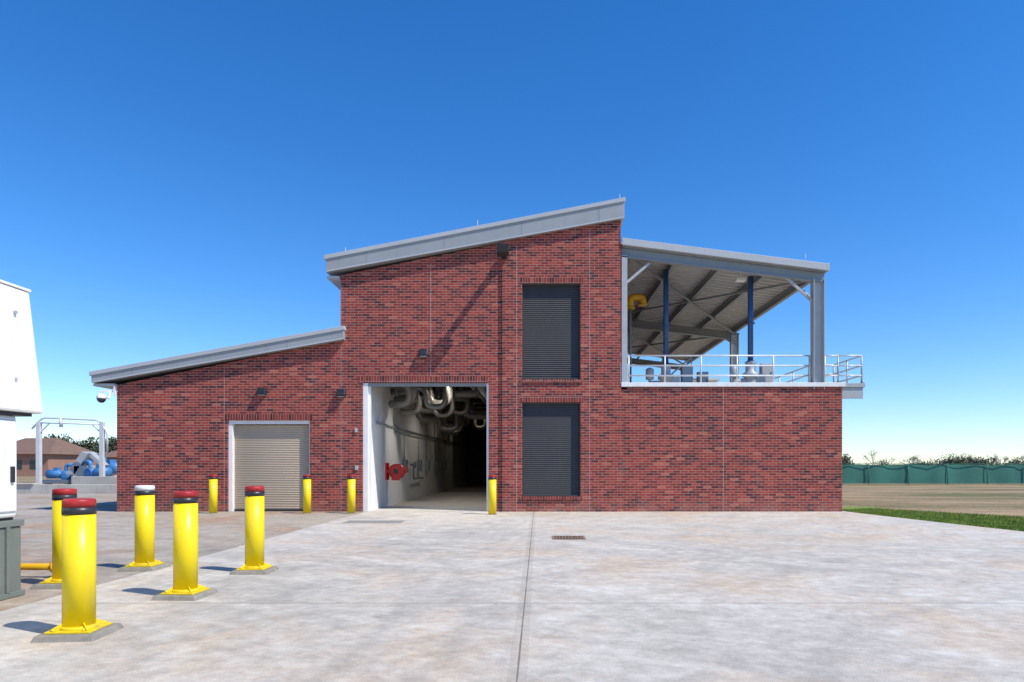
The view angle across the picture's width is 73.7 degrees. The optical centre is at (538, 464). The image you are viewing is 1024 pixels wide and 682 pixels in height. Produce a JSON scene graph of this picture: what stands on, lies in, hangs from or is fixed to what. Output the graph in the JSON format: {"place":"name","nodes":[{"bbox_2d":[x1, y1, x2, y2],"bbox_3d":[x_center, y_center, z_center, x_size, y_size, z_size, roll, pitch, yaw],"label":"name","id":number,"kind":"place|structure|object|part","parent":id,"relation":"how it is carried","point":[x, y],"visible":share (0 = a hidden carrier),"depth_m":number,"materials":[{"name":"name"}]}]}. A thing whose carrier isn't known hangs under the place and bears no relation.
{"place":"outdoors","nodes":[
{"label":"outdoors","id":0,"kind":"place"},
{"bbox_2d":[17,454,96,475],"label":"walls","id":1,"kind":"structure","parent":0,"point":[50,461],"depth_m":89.80,"materials":[{"name":"brick"}]},
{"bbox_2d":[17,460,35,468],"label":"windows","id":2,"kind":"structure","parent":1,"relation":"attached to","point":[32,464],"depth_m":89.77,"materials":[{"name":"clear glass"}]},
{"bbox_2d":[17,438,92,454],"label":"hip roof","id":3,"kind":"structure","parent":1,"relation":"on","point":[49,446],"depth_m":93.07,"materials":[{"name":"brown"}]},
{"bbox_2d":[97,457,116,474],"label":"walls","id":4,"kind":"structure","parent":0,"point":[111,458],"depth_m":99.80,"materials":[{"name":"brick"}]},
{"bbox_2d":[105,450,116,456],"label":"hip roof","id":5,"kind":"structure","parent":4,"relation":"on","point":[112,454],"depth_m":100.53,"materials":[{"name":"brown"}]},
{"bbox_2d":[0,493,362,610],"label":"concrete driveway","id":6,"kind":"structure","parent":0,"point":[115,538],"depth_m":15.14,"materials":[{"name":"grey concrete"}]},
{"bbox_2d":[0,279,42,600],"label":"generator enclosure","id":7,"kind":"object","parent":6,"relation":"on","point":[20,393],"visible":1,"depth_m":7.70,"materials":[{"name":"white paint"}]},
{"bbox_2d":[0,420,16,511],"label":"access doors","id":8,"kind":"structure","parent":7,"relation":"in","point":[8,428],"depth_m":7.66,"materials":[{"name":"white paint"}]},
{"bbox_2d":[21,562,51,572],"bbox_3d":[-6.875,1.250,8.770,1.450,0.500,0.820,0,0,0],"label":"gas pipe","id":9,"kind":"object","parent":6,"relation":"on","point":[36,566],"visible":0.16,"depth_m":9.06,"materials":[{"name":"metal"}]},
{"bbox_2d":[30,488,97,588],"bbox_3d":[-5.900,0.903,8.500,0.511,1.214,0.511,0,0,-2],"label":"bollard","id":10,"kind":"object","parent":6,"relation":"on","point":[54,581],"visible":0.56,"depth_m":8.38,"materials":[{"name":"metal"}]},
{"bbox_2d":[17,476,116,492],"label":"wall blocks","id":11,"kind":"structure","parent":6,"relation":"on","point":[94,484],"depth_m":36.00,"materials":[{"name":"concrete"}]},
{"bbox_2d":[117,485,170,571],"bbox_3d":[-5.680,0.903,9.850,0.511,1.214,0.511,0,0,-1],"label":"bollard","id":12,"kind":"object","parent":6,"relation":"on","point":[145,561],"visible":1,"depth_m":9.74,"materials":[{"name":"yellow metal"}]},
{"bbox_2d":[208,475,217,513],"bbox_3d":[-10.050,0.908,21.100,0.300,1.204,0.300,0,0,0],"label":"bollard","id":13,"kind":"object","parent":6,"relation":"on","point":[213,494],"visible":1,"depth_m":21.00,"materials":[{"name":"metal"}]},
{"bbox_2d":[302,475,310,513],"bbox_3d":[-7.150,0.908,21.100,0.300,1.204,0.300,0,0,0],"label":"bollard","id":14,"kind":"object","parent":6,"relation":"on","point":[306,494],"visible":1,"depth_m":20.99,"materials":[{"name":"metal"}]},
{"bbox_2d":[347,475,355,513],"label":"bollard","id":15,"kind":"object","parent":6,"relation":"on","point":[351,494],"visible":1,"depth_m":21.00,"materials":[{"name":"metal"}]},
{"bbox_2d":[363,485,487,511],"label":"corridor floor","id":16,"kind":"structure","parent":0,"point":[468,498],"depth_m":26.98,"materials":[{"name":"concrete"}]},
{"bbox_2d":[432,387,486,408],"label":"corridor ceiling","id":17,"kind":"structure","parent":0,"point":[476,400],"depth_m":38.21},
{"bbox_2d":[465,419,486,484],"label":"corridor end wall","id":18,"kind":"structure","parent":0,"point":[475,456],"depth_m":50.80,"materials":[{"name":"black"}]},
{"bbox_2d":[0,511,1023,681],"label":"concrete pavement","id":19,"kind":"structure","parent":0,"point":[844,596],"depth_m":7.17,"materials":[{"name":"grey concrete"}]},
{"bbox_2d":[30,498,123,642],"bbox_3d":[-4.050,0.903,6.020,0.511,1.214,0.511,0,0,-5],"label":"bollard","id":20,"kind":"object","parent":19,"relation":"on","point":[81,622],"visible":1,"depth_m":5.91,"materials":[{"name":"metal"}]},
{"bbox_2d":[151,491,218,600],"bbox_3d":[-4.020,0.903,7.780,0.511,1.214,0.511,0,0,3],"label":"bollard","id":21,"kind":"object","parent":19,"relation":"on","point":[186,586],"visible":1,"depth_m":7.67,"materials":[{"name":"metal"}]},
{"bbox_2d":[229,486,278,574],"bbox_3d":[-3.970,0.903,9.550,0.511,1.214,0.511,0,0,-2],"label":"bollard","id":22,"kind":"object","parent":19,"relation":"on","point":[255,564],"visible":1,"depth_m":9.44,"materials":[{"name":"metal"}]},
{"bbox_2d":[343,520,405,522],"bbox_3d":[-4.300,1.497,17.900,1.500,0.006,0.800,0,0,0],"label":"trench cover plate","id":23,"kind":"object","parent":19,"relation":"on","point":[375,521],"visible":1,"depth_m":17.96,"materials":[{"name":"metal"}]},
{"bbox_2d":[117,220,841,511],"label":"front wall","id":24,"kind":"structure","parent":19,"relation":"on","point":[656,449],"depth_m":21.80,"materials":[{"name":"red brick"}]},
{"bbox_2d":[96,385,117,402],"bbox_3d":[-13.717,-2.243,21.672,0.606,0.555,0.417,0,0,0],"label":"security camera","id":25,"kind":"object","parent":24,"relation":"attached to","point":[101,397],"visible":1,"depth_m":21.65,"materials":[{"name":"white paint"}]},
{"bbox_2d":[256,388,266,395],"bbox_3d":[-8.800,-2.332,21.700,0.260,0.254,0.190,0,0,0],"label":"wall light","id":26,"kind":"object","parent":24,"relation":"attached to","point":[261,391],"visible":1,"depth_m":21.64,"materials":[{"name":"metal"}]},
{"bbox_2d":[229,420,309,511],"bbox_3d":[-8.610,0.040,21.945,2.620,2.920,0.190,0,0,0],"label":"roll up door frame","id":27,"kind":"object","parent":24,"relation":"attached to","point":[232,423],"visible":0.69,"depth_m":21.85,"materials":[{"name":"grey metal"}]},
{"bbox_2d":[235,425,308,508],"bbox_3d":[-8.560,0.114,22.006,2.480,2.772,0.029,0,0,0],"label":"roll up door curtain","id":28,"kind":"object","parent":27,"relation":"in","point":[277,474],"visible":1,"depth_m":22.00,"materials":[{"name":"beige metal"}]},
{"bbox_2d":[234,509,302,510],"bbox_3d":[-8.565,1.462,22.005,2.450,0.065,0.070,0,0,0],"label":"roll up door bottom bar","id":29,"kind":"object","parent":28,"relation":"attached to","point":[273,509],"visible":0.64,"depth_m":21.97,"materials":[{"name":"grey metal"}]},
{"bbox_2d":[235,424,308,448],"bbox_3d":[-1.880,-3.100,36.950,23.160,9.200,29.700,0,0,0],"label":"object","id":30,"kind":"structure","parent":28,"relation":"attached to","point":[271,434],"depth_m":33.72,"materials":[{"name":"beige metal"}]},
{"bbox_2d":[93,276,340,388],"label":"eave soffit","id":31,"kind":"structure","parent":30,"relation":"attached to","point":[335,281],"depth_m":21.82,"materials":[{"name":"metal"}]},
{"bbox_2d":[91,330,344,383],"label":"roof fascia","id":32,"kind":"structure","parent":30,"relation":"attached to","point":[263,347],"depth_m":21.60,"materials":[{"name":"grey metal"}]},
{"bbox_2d":[89,326,345,375],"bbox_3d":[-10.170,-3.604,36.855,8.060,1.583,30.590,0,0,0],"label":"roof drip edge","id":33,"kind":"object","parent":32,"relation":"attached to","point":[211,351],"visible":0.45,"depth_m":21.56,"materials":[{"name":"metal"}]},
{"bbox_2d":[92,338,342,382],"bbox_3d":[-10.160,-3.303,21.593,7.940,1.425,0.010,0,0,0],"label":"roof hem","id":34,"kind":"object","parent":32,"relation":"attached to","point":[217,360],"visible":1,"depth_m":21.59,"materials":[{"name":"metal"}]},
{"bbox_2d":[326,202,623,276],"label":"roof fascia","id":35,"kind":"structure","parent":30,"relation":"on","point":[604,212],"depth_m":21.60,"materials":[{"name":"grey metal"}]},
{"bbox_2d":[324,197,624,260],"bbox_3d":[-2.015,-7.474,36.855,9.530,1.964,30.590,0,0,0],"label":"roof drip edge","id":36,"kind":"object","parent":35,"relation":"attached to","point":[467,229],"visible":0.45,"depth_m":21.56,"materials":[{"name":"grey metal"}]},
{"bbox_2d":[326,216,623,271],"bbox_3d":[-2.005,-6.978,21.593,9.410,1.755,0.010,0,0,0],"label":"roof hem","id":37,"kind":"object","parent":35,"relation":"attached to","point":[475,244],"visible":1,"depth_m":21.59,"materials":[{"name":"grey metal"}]},
{"bbox_2d":[336,389,345,396],"bbox_3d":[-6.270,-2.282,21.700,0.260,0.254,0.190,0,0,0],"label":"wall light","id":38,"kind":"object","parent":24,"relation":"attached to","point":[341,393],"visible":1,"depth_m":21.64,"materials":[{"name":"metal"}]},
{"bbox_2d":[225,277,582,499],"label":"brick lintels and sills","id":39,"kind":"object","parent":24,"relation":"attached to","point":[430,378],"visible":1,"depth_m":21.79,"materials":[{"name":"red brick"}]},
{"bbox_2d":[419,349,427,356],"bbox_3d":[-3.650,-3.562,21.700,0.260,0.254,0.190,0,0,0],"label":"wall light","id":40,"kind":"object","parent":24,"relation":"attached to","point":[423,352],"visible":1,"depth_m":21.66,"materials":[{"name":"metal"}]},
{"bbox_2d":[363,383,488,510],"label":"overhead door guides","id":41,"kind":"object","parent":24,"relation":"attached to","point":[366,447],"visible":0.81,"depth_m":21.83,"materials":[{"name":"white paint"}]},
{"bbox_2d":[368,383,486,386],"bbox_3d":[-3.555,-2.567,21.955,3.790,0.095,0.190,0,0,0],"label":"overhead door header","id":42,"kind":"object","parent":24,"relation":"attached to","point":[427,384],"visible":1,"depth_m":21.86,"materials":[{"name":"grey paint"}]},
{"bbox_2d":[497,243,508,258],"bbox_3d":[-1.080,-6.581,21.121,0.360,0.398,1.210,0,0,0],"label":"flood light","id":43,"kind":"object","parent":24,"relation":"attached to","point":[503,250],"visible":1,"depth_m":20.57,"materials":[{"name":"grey metal"}]},
{"bbox_2d":[522,284,579,378],"bbox_3d":[0.410,-4.250,21.870,1.860,3.060,0.180,0,0,0],"label":"louvre frame","id":44,"kind":"object","parent":24,"relation":"attached to","point":[522,324],"visible":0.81,"depth_m":21.80,"materials":[{"name":"black metal"}]},
{"bbox_2d":[523,286,578,377],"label":"louvre slats","id":45,"kind":"object","parent":44,"relation":"in","point":[550,331],"visible":1,"depth_m":21.88,"materials":[{"name":"grey metal"}]},
{"bbox_2d":[522,402,579,495],"bbox_3d":[0.410,-0.490,21.870,1.860,3.000,0.180,0,0,0],"label":"louvre frame","id":46,"kind":"object","parent":24,"relation":"attached to","point":[522,441],"visible":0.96,"depth_m":21.80,"materials":[{"name":"grey metal"}]},
{"bbox_2d":[523,404,578,494],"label":"louvre slats","id":47,"kind":"object","parent":46,"relation":"in","point":[550,449],"visible":1,"depth_m":21.88,"materials":[{"name":"grey metal"}]},
{"bbox_2d":[430,229,723,511],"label":"control joints","id":48,"kind":"object","parent":24,"relation":"attached to","point":[589,378],"visible":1,"depth_m":21.73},
{"bbox_2d":[621,382,844,386],"bbox_3d":[6.210,-2.553,32.270,7.140,0.135,21.060,0,0,0],"label":"parapet coping","id":49,"kind":"object","parent":24,"relation":"on","point":[732,384],"visible":0.47,"depth_m":21.74,"materials":[{"name":"white paint"}]},
{"bbox_2d":[628,355,864,398],"bbox_3d":[6.650,-2.822,31.835,7.600,1.405,20.030,0,0,0],"label":"guard railing","id":50,"kind":"object","parent":49,"relation":"on","point":[852,390],"visible":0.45,"depth_m":21.89,"materials":[{"name":"metal"}]},
{"bbox_2d":[488,475,496,514],"bbox_3d":[-1.390,0.908,20.600,0.300,1.204,0.300,0,0,0],"label":"bollard","id":51,"kind":"object","parent":19,"relation":"on","point":[491,494],"visible":0.98,"depth_m":20.50,"materials":[{"name":"metal"}]},
{"bbox_2d":[552,536,585,539],"bbox_3d":[0.620,1.501,14.000,0.680,0.018,0.680,0,0,0],"label":"storm drain grate","id":52,"kind":"object","parent":19,"relation":"on","point":[568,538],"visible":1,"depth_m":13.86,"materials":[{"name":"metal"}]},
{"bbox_2d":[0,0,1023,464],"label":"sky","id":53,"kind":"structure","parent":0,"point":[178,177],"materials":[{"name":"blue"}]},
{"bbox_2d":[17,476,1023,516],"bbox_3d":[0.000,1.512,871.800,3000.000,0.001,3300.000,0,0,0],"label":"ground","id":54,"kind":"structure","parent":0,"point":[1001,499],"depth_m":31.47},
{"bbox_2d":[42,463,72,483],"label":"industrial pump","id":55,"kind":"object","parent":54,"relation":"on","point":[56,472],"visible":0.77,"depth_m":41.22,"materials":[{"name":"metal"}]},
{"bbox_2d":[31,417,107,483],"bbox_3d":[-27.393,-0.643,39.910,4.487,4.286,0.220,0,0,0],"label":"pipe gantry","id":56,"kind":"object","parent":54,"relation":"on","point":[102,430],"visible":0.98,"depth_m":39.85,"materials":[{"name":"white metal"}]},
{"bbox_2d":[44,434,116,452],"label":"distant trees","id":57,"kind":"object","parent":54,"relation":"on","point":[112,444],"visible":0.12,"depth_m":111.66,"materials":[{"name":"green plant"}]},
{"bbox_2d":[65,451,108,475],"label":"screening conveyor","id":58,"kind":"object","parent":54,"relation":"on","point":[78,467],"visible":0.58,"depth_m":40.80,"materials":[{"name":"metal"}]},
{"bbox_2d":[83,460,112,475],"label":"industrial pump","id":59,"kind":"object","parent":54,"relation":"on","point":[88,471],"visible":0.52,"depth_m":40.69,"materials":[{"name":"metal"}]},
{"bbox_2d":[98,454,116,475],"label":"industrial pump","id":60,"kind":"object","parent":54,"relation":"on","point":[112,465],"visible":0.12,"depth_m":43.87,"materials":[{"name":"metal"}]},
{"bbox_2d":[371,387,464,509],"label":"corridor left wall","id":61,"kind":"structure","parent":54,"relation":"on","point":[387,444],"depth_m":28.42,"materials":[{"name":"white paint"}]},
{"bbox_2d":[385,463,407,479],"bbox_3d":[-5.059,0.248,24.500,0.771,0.623,0.456,0,0,0],"label":"hose reel","id":62,"kind":"object","parent":61,"relation":"attached to","point":[395,471],"visible":1,"depth_m":24.31,"materials":[{"name":"red metal"}]},
{"bbox_2d":[376,422,461,479],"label":"wall conduits","id":63,"kind":"object","parent":61,"relation":"attached to","point":[419,464],"depth_m":30.60,"materials":[{"name":"grey metal"}]},
{"bbox_2d":[388,387,486,434],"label":"insulated ducts","id":64,"kind":"object","parent":61,"relation":"attached to","point":[462,409],"visible":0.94,"depth_m":26.46,"materials":[{"name":"silver metal"}]},
{"bbox_2d":[433,387,486,407],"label":"ceiling pipes","id":65,"kind":"object","parent":61,"relation":"attached to","point":[482,396],"visible":0.09,"depth_m":30.43,"materials":[{"name":"grey metal"}]},
{"bbox_2d":[842,507,916,519],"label":"green verge","id":66,"kind":"structure","parent":54,"relation":"on","point":[859,507],"depth_m":24.05,"materials":[{"name":"green plant"}]},
{"bbox_2d":[842,508,1023,531],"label":"grass","id":67,"kind":"structure","parent":66,"relation":"on","point":[1008,522],"depth_m":18.99,"materials":[{"name":"green plant"}]},
{"bbox_2d":[842,453,1023,464],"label":"distant trees","id":68,"kind":"object","parent":54,"relation":"on","point":[945,461],"visible":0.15,"depth_m":117.14,"materials":[{"name":"green plant"}]},
{"bbox_2d":[842,463,1023,484],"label":"green screen fence","id":69,"kind":"object","parent":54,"relation":"on","point":[908,474],"visible":0.4,"depth_m":51.80,"materials":[{"name":"green fabric"}]},
{"bbox_2d":[857,450,1023,464],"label":"bare trees","id":70,"kind":"object","parent":54,"relation":"on","point":[913,458],"visible":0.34,"depth_m":129.50,"materials":[{"name":"plant"}]},
{"bbox_2d":[627,262,812,301],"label":"canopy knee braces","id":71,"kind":"object","parent":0,"point":[804,293],"visible":0.95,"depth_m":21.86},
{"bbox_2d":[621,246,825,369],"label":"canopy beams","id":72,"kind":"structure","parent":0,"point":[720,264],"depth_m":21.89,"materials":[{"name":"grey metal"}]},
{"bbox_2d":[627,258,817,363],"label":"canopy purlins","id":73,"kind":"object","parent":72,"relation":"on","point":[732,299],"visible":0.53,"depth_m":27.35,"materials":[{"name":"grey metal"}]},
{"bbox_2d":[627,253,817,364],"bbox_3d":[5.910,-6.357,31.599,6.162,0.836,19.441,0,0,0],"label":"canopy bracing","id":74,"kind":"object","parent":72,"relation":"attached to","point":[699,299],"visible":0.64,"depth_m":26.71,"materials":[{"name":"grey metal"}]},
{"bbox_2d":[622,238,829,360],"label":"canopy fascia","id":75,"kind":"structure","parent":72,"relation":"attached to","point":[723,254],"depth_m":21.68,"materials":[{"name":"grey metal"}]},
{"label":"upper deck","id":76,"kind":"structure","parent":0,"visible":0},
{"bbox_2d":[627,294,646,381],"bbox_3d":[3.560,-4.304,24.800,0.800,3.808,0.340,0,0,0],"label":"vent pipe","id":77,"kind":"object","parent":76,"relation":"on","point":[632,298],"visible":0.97,"depth_m":24.75,"materials":[{"name":"yellow metal"}]},
{"bbox_2d":[646,269,679,381],"bbox_3d":[4.266,-4.525,23.332,1.127,4.250,0.676,0,0,21],"label":"vertical pump","id":78,"kind":"object","parent":76,"relation":"on","point":[665,327],"visible":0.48,"depth_m":23.21,"materials":[{"name":"metal"}]},
{"bbox_2d":[680,366,692,381],"bbox_3d":[5.300,-2.950,24.380,0.400,1.100,0.280,0,0,0],"label":"control cabinet","id":79,"kind":"object","parent":76,"relation":"on","point":[686,370],"visible":0.29,"depth_m":24.27,"materials":[{"name":"metal"}]},
{"bbox_3d":[5.300,-3.150,24.271,0.340,0.600,0.013,0,0,0],"label":"cabinet door","id":80,"kind":"part","parent":79,"relation":"part of","materials":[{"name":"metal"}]},
{"bbox_2d":[671,357,719,381],"bbox_3d":[6.667,-3.597,31.250,3.066,2.544,0.960,0,0,0],"label":"access stair","id":81,"kind":"object","parent":76,"relation":"on","point":[709,379],"visible":0.19,"depth_m":30.80,"materials":[{"name":"grey metal"}]},
{"bbox_2d":[697,372,707,381],"bbox_3d":[6.200,-2.950,25.780,0.400,1.100,0.280,0,0,0],"label":"control cabinet","id":82,"kind":"object","parent":76,"relation":"on","point":[704,378],"visible":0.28,"depth_m":25.66,"materials":[{"name":"metal"}]},
{"bbox_3d":[6.200,-3.150,25.671,0.340,0.600,0.013,0,0,0],"label":"cabinet door","id":83,"kind":"part","parent":82,"relation":"part of","materials":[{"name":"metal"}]},
{"bbox_2d":[621,255,824,388],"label":"canopy columns","id":84,"kind":"structure","parent":76,"relation":"on","point":[817,334],"depth_m":21.89,"materials":[{"name":"grey metal"}]},
{"bbox_2d":[621,242,818,360],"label":"canopy deck","id":85,"kind":"structure","parent":84,"relation":"attached to","point":[686,281],"depth_m":27.26,"materials":[{"name":"grey metal"}]},
{"bbox_2d":[735,274,745,281],"bbox_3d":[6.750,-6.310,22.800,0.320,0.380,0.240,0,0,0],"label":"canopy light","id":86,"kind":"object","parent":85,"relation":"attached to","point":[740,279],"visible":0.69,"depth_m":22.68,"materials":[{"name":"white paint"}]},
{"bbox_2d":[730,276,764,381],"bbox_3d":[6.966,-4.325,22.732,1.127,3.850,0.676,0,0,21],"label":"vertical pump","id":87,"kind":"object","parent":76,"relation":"on","point":[750,370],"visible":0.52,"depth_m":22.61,"materials":[{"name":"metal"}]},
{"bbox_2d":[759,363,771,381],"bbox_3d":[7.900,-2.950,23.680,0.400,1.100,0.280,0,0,0],"label":"control cabinet","id":88,"kind":"object","parent":76,"relation":"on","point":[766,370],"visible":0.16,"depth_m":23.57,"materials":[{"name":"metal"}]},
{"bbox_3d":[7.900,-3.150,23.571,0.340,0.600,0.013,0,0,0],"label":"cabinet door","id":89,"kind":"part","parent":88,"relation":"part of","materials":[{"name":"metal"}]}
]}

